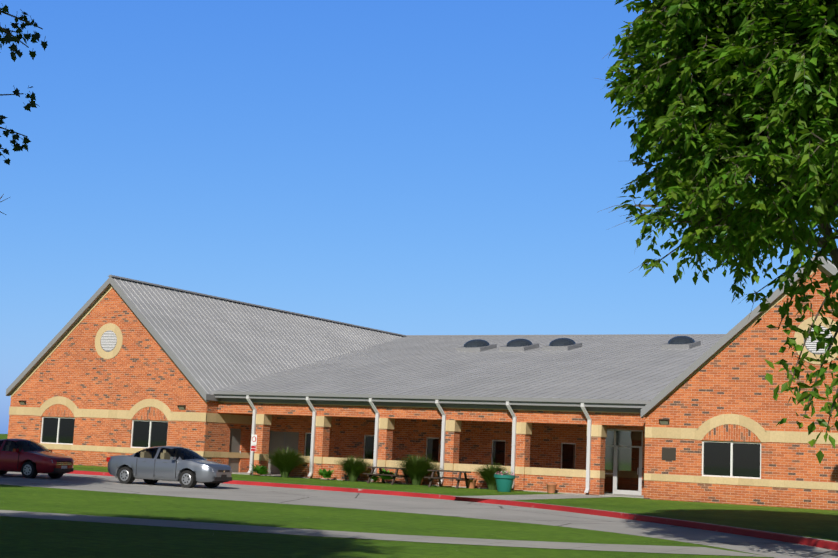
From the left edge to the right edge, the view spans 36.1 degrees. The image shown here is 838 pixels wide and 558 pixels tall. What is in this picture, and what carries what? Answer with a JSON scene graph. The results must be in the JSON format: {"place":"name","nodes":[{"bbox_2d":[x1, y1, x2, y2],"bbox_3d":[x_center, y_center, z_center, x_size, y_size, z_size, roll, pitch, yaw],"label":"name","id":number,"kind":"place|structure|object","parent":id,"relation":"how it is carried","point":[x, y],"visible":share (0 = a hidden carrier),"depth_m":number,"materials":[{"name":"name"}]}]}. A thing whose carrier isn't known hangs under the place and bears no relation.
{"place":"outdoors","nodes":[
{"label":"outdoors","id":0,"kind":"place"},
{"bbox_2d":[0,5,47,214],"bbox_3d":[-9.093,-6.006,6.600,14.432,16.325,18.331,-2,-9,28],"label":"leaves","id":1,"kind":"object","parent":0,"point":[7,38],"visible":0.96,"depth_m":13.04,"materials":[{"name":"green plant"}]},
{"bbox_2d":[0,494,769,556],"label":"sidewalk","id":2,"kind":"structure","parent":0,"point":[448,540],"depth_m":25.95,"materials":[{"name":"concrete"}]},
{"bbox_2d":[0,434,773,557],"bbox_3d":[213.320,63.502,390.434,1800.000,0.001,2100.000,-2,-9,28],"label":"lawn","id":3,"kind":"structure","parent":0,"point":[22,537],"depth_m":25.68,"materials":[{"name":"green plant"}]},
{"bbox_2d":[69,470,837,550],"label":"red kerb","id":4,"kind":"structure","parent":3,"relation":"on","point":[814,542],"depth_m":39.98,"materials":[{"name":"paint"}]},
{"bbox_2d":[0,471,837,557],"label":"driveway","id":5,"kind":"structure","parent":0,"point":[454,508],"depth_m":39.76,"materials":[{"name":"concrete"}]},
{"bbox_2d":[0,438,73,477],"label":"red sedan car","id":6,"kind":"object","parent":5,"relation":"on","point":[28,458],"visible":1,"depth_m":49.96,"materials":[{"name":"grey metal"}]},
{"bbox_2d":[106,446,231,487],"bbox_3d":[-9.349,7.039,48.439,4.882,1.492,2.080,-1,-8,27],"label":"silver sedan","id":7,"kind":"object","parent":5,"relation":"on","point":[186,467],"visible":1,"depth_m":47.80,"materials":[{"name":"grey metal"}]},
{"bbox_2d":[0,0,837,433],"label":"sky","id":8,"kind":"structure","parent":0,"point":[404,167],"materials":[{"name":"blue"}]},
{"bbox_2d":[73,465,837,541],"bbox_3d":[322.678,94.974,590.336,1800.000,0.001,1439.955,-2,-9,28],"label":"grass strip","id":9,"kind":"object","parent":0,"point":[817,523],"depth_m":45.23,"materials":[{"name":"green plant"}]},
{"bbox_2d":[251,434,256,475],"bbox_3d":[-8.109,8.625,62.920,0.320,2.000,0.068,-2,-9,28],"label":"fire lane sign","id":10,"kind":"object","parent":9,"relation":"on","point":[253,442],"visible":1,"depth_m":62.95,"materials":[{"name":"silver metal"}]},
{"bbox_2d":[249,464,400,481],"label":"hosta plants","id":11,"kind":"object","parent":9,"relation":"on","point":[260,470],"visible":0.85,"depth_m":61.10,"materials":[{"name":"green plant"}]},
{"bbox_2d":[264,447,513,489],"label":"ornamental grasses","id":12,"kind":"object","parent":9,"relation":"on","point":[287,462],"visible":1,"depth_m":60.01,"materials":[{"name":"green plant"}]},
{"bbox_2d":[363,467,472,488],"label":"picnic tables","id":13,"kind":"object","parent":9,"relation":"on","point":[431,478],"visible":0.96,"depth_m":58.10,"materials":[{"name":"brown wood"}]},
{"bbox_2d":[7,264,837,509],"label":"school building","id":14,"kind":"structure","parent":9,"relation":"on","point":[103,380],"depth_m":59.85,"materials":[{"name":"brick"}]},
{"bbox_2d":[6,252,837,417],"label":"building roof","id":15,"kind":"structure","parent":14,"relation":"on","point":[208,343],"depth_m":71.72,"materials":[{"name":"grey metal"}]},
{"bbox_2d":[420,474,556,492],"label":"plant pots","id":16,"kind":"object","parent":9,"relation":"on","point":[504,483],"visible":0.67,"depth_m":54.76,"materials":[{"name":"plastic"}]},
{"bbox_2d":[495,470,514,474],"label":"planter flowers","id":17,"kind":"object","parent":16,"relation":"on","point":[503,473],"visible":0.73,"depth_m":54.99,"materials":[{"name":"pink plant"}]},
{"bbox_2d":[596,0,837,462],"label":"tree","id":18,"kind":"object","parent":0,"point":[804,104],"depth_m":21.98,"materials":[{"name":"green plant"}]},
{"bbox_2d":[777,199,837,431],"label":"tree branches","id":19,"kind":"object","parent":18,"relation":"attached to","point":[830,290],"visible":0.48,"depth_m":22.57,"materials":[{"name":"green plant"}]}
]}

